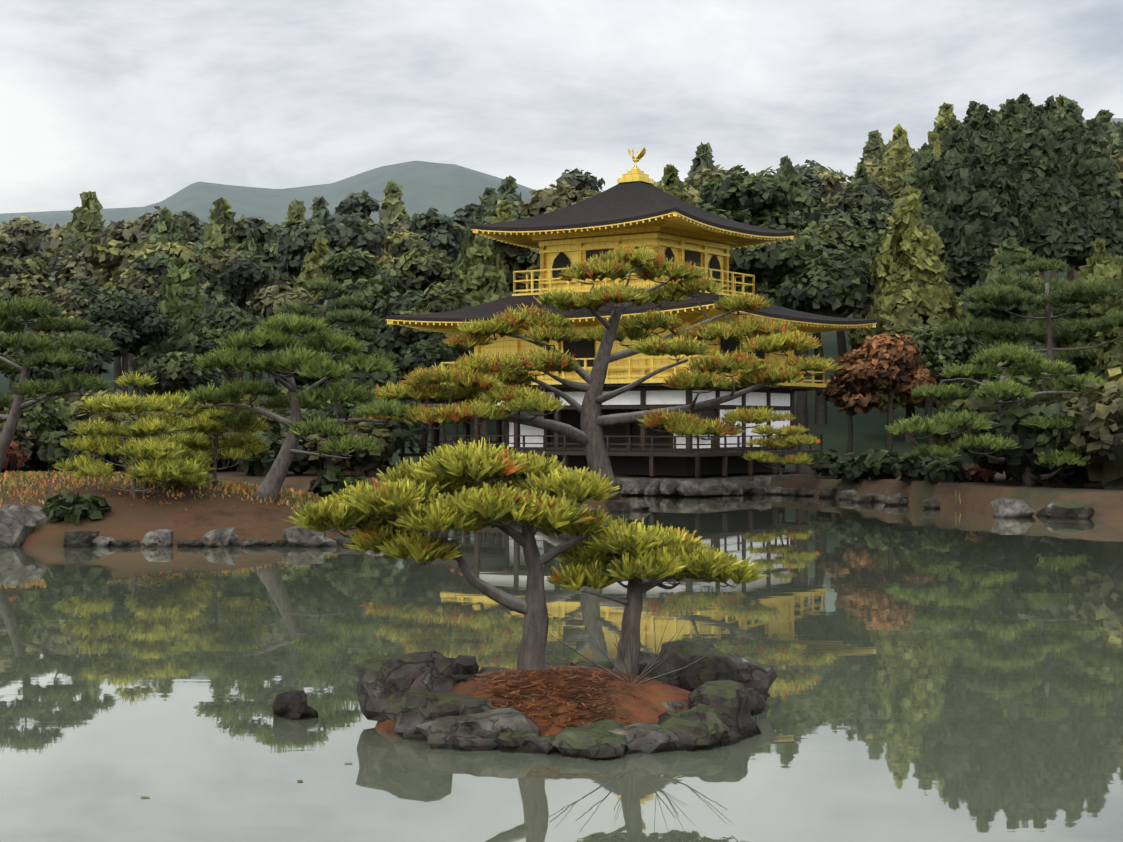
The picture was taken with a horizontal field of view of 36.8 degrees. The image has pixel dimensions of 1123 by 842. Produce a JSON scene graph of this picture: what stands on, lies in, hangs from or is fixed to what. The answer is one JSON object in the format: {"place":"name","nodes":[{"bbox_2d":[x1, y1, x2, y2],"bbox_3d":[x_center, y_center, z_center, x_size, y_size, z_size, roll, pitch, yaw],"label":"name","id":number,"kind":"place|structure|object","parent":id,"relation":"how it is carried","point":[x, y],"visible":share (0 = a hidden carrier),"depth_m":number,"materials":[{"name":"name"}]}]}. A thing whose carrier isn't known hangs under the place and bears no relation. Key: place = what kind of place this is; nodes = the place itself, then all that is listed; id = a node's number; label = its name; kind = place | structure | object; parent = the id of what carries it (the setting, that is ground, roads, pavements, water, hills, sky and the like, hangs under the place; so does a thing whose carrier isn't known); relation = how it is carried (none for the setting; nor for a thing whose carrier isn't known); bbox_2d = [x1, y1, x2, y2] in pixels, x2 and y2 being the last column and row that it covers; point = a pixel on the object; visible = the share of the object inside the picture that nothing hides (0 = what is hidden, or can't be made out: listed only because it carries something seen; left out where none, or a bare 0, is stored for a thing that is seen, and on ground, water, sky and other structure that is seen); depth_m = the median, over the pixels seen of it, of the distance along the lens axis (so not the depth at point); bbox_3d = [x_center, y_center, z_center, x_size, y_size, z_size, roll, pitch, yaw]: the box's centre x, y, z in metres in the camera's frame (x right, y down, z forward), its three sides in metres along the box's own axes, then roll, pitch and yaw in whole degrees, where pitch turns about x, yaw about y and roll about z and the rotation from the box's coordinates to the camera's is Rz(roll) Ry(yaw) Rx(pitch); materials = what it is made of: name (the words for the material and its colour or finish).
{"place":"outdoors","nodes":[
{"label":"outdoors","id":0,"kind":"place"},
{"bbox_2d":[0,494,1122,841],"bbox_3d":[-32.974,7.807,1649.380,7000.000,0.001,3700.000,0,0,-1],"label":"pond water","id":1,"kind":"structure","parent":0,"point":[950,674],"depth_m":17.81,"materials":[{"name":"liquid"}]},
{"bbox_2d":[0,474,356,545],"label":"bank","id":2,"kind":"structure","parent":1,"relation":"in","point":[129,517],"depth_m":40.56,"materials":[{"name":"brown soil"}]},
{"bbox_2d":[0,293,118,472],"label":"island pine","id":3,"kind":"object","parent":2,"relation":"on","point":[35,307],"visible":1,"depth_m":46.81,"materials":[{"name":"green plant"}]},
{"bbox_2d":[0,470,325,524],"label":"island grass","id":4,"kind":"structure","parent":2,"relation":"on","point":[233,487],"depth_m":43.73,"materials":[{"name":"orange plant"}]},
{"bbox_2d":[85,394,246,498],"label":"branches","id":5,"kind":"object","parent":2,"relation":"on","point":[134,490],"visible":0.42,"depth_m":41.96,"materials":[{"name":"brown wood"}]},
{"bbox_2d":[1,371,364,525],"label":"shrubs","id":6,"kind":"object","parent":2,"relation":"on","point":[172,457],"visible":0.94,"depth_m":41.58,"materials":[{"name":"green plant"}]},
{"bbox_2d":[0,504,409,547],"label":"shoreline rocks","id":7,"kind":"object","parent":2,"relation":"attached to","point":[19,523],"visible":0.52,"depth_m":38.17,"materials":[{"name":"stone"}]},
{"bbox_2d":[180,312,410,501],"bbox_3d":[-7.005,-0.294,43.535,6.389,5.073,4.632,0,0,-1],"label":"island pine","id":8,"kind":"object","parent":2,"relation":"on","point":[307,357],"visible":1,"depth_m":42.98,"materials":[{"name":"green plant"}]},
{"bbox_2d":[375,668,689,735],"bbox_3d":[-0.040,2.694,15.662,3.570,0.761,2.474,0,0,-1],"label":"island mound","id":9,"kind":"object","parent":1,"relation":"in","point":[649,707],"visible":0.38,"depth_m":14.99,"materials":[{"name":"brown soil"}]},
{"bbox_2d":[283,437,621,672],"bbox_3d":[-0.983,1.322,15.674,3.108,2.346,1.996,0,0,-1],"label":"island pine","id":10,"kind":"object","parent":9,"relation":"on","point":[390,512],"visible":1,"depth_m":15.45,"materials":[{"name":"green plant"}]},
{"bbox_2d":[272,640,776,759],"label":"rocks","id":11,"kind":"object","parent":9,"relation":"on","point":[411,696],"visible":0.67,"depth_m":14.78,"materials":[{"name":"stone"}]},
{"bbox_2d":[454,665,663,735],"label":"fallen pine needles","id":12,"kind":"object","parent":9,"relation":"on","point":[553,668],"visible":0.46,"depth_m":15.16,"materials":[{"name":"brown plant"}]},
{"bbox_2d":[527,614,729,682],"bbox_3d":[0.624,2.093,15.396,1.899,0.644,0.299,0,0,-1],"label":"bare shrub","id":13,"kind":"object","parent":9,"relation":"on","point":[639,678],"visible":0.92,"depth_m":15.34,"materials":[{"name":"brown plant"}]},
{"bbox_2d":[545,515,768,675],"bbox_3d":[0.905,1.714,15.997,2.129,1.664,1.574,0,0,-1],"label":"island pine","id":14,"kind":"object","parent":9,"relation":"on","point":[634,553],"visible":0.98,"depth_m":15.76,"materials":[{"name":"green plant"}]},
{"bbox_2d":[555,496,631,511],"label":"rocks","id":15,"kind":"object","parent":1,"relation":"in","point":[595,504],"visible":0.08,"depth_m":53.67,"materials":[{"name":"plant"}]},
{"bbox_2d":[363,243,844,498],"bbox_3d":[1.258,-1.613,55.116,15.631,8.339,7.965,0,0,-1],"label":"pine tree","id":16,"kind":"object","parent":15,"relation":"on","point":[491,381],"visible":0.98,"depth_m":53.86,"materials":[{"name":"green plant"}]},
{"bbox_2d":[577,499,650,511],"bbox_3d":[0.770,2.728,54.144,4.349,0.418,2.495,0,0,-1],"label":"rock","id":17,"kind":"object","parent":1,"relation":"on","point":[624,506],"visible":0.29,"depth_m":53.71,"materials":[{"name":"stone"}]},
{"bbox_2d":[140,638,1111,797],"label":"floating leaves","id":18,"kind":"object","parent":1,"relation":"on","point":[371,732],"visible":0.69,"depth_m":13.61,"materials":[{"name":"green plant"}]},
{"bbox_2d":[0,118,1122,519],"bbox_3d":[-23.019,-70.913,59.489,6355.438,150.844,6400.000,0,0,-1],"label":"ground","id":19,"kind":"structure","parent":0,"point":[446,188],"depth_m":117.24,"materials":[{"name":"green plant"}]},
{"bbox_2d":[0,93,1122,488],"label":"forest","id":20,"kind":"object","parent":19,"relation":"on","point":[898,243],"depth_m":108.54,"materials":[{"name":"green plant"}]},
{"bbox_2d":[386,146,876,496],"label":"golden pavilion","id":21,"kind":"structure","parent":19,"relation":"on","point":[635,207],"depth_m":70.53,"materials":[{"name":"gold metal"}]},
{"bbox_2d":[621,486,1094,518],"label":"shore rocks","id":22,"kind":"object","parent":19,"relation":"on","point":[1009,508],"visible":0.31,"depth_m":55.66,"materials":[{"name":"stone"}]},
{"bbox_2d":[811,457,962,477],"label":"bench and fence","id":23,"kind":"object","parent":19,"relation":"on","point":[815,467],"visible":0.17,"depth_m":67.30,"materials":[{"name":"brown wood"}]},
{"bbox_2d":[760,283,1122,479],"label":"shore trunks","id":24,"kind":"object","parent":19,"relation":"on","point":[1049,349],"visible":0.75,"depth_m":73.55,"materials":[{"name":"brown wood"}]},
{"bbox_2d":[742,256,1122,503],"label":"shore pine foliage","id":25,"kind":"object","parent":24,"relation":"attached to","point":[882,463],"visible":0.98,"depth_m":70.49,"materials":[{"name":"green plant"}]},
{"bbox_2d":[885,342,1122,485],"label":"shore pine","id":26,"kind":"object","parent":19,"relation":"on","point":[999,390],"visible":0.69,"depth_m":56.08,"materials":[{"name":"green plant"}]},
{"bbox_2d":[0,0,1122,213],"label":"sky","id":27,"kind":"structure","parent":0,"point":[132,103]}
]}

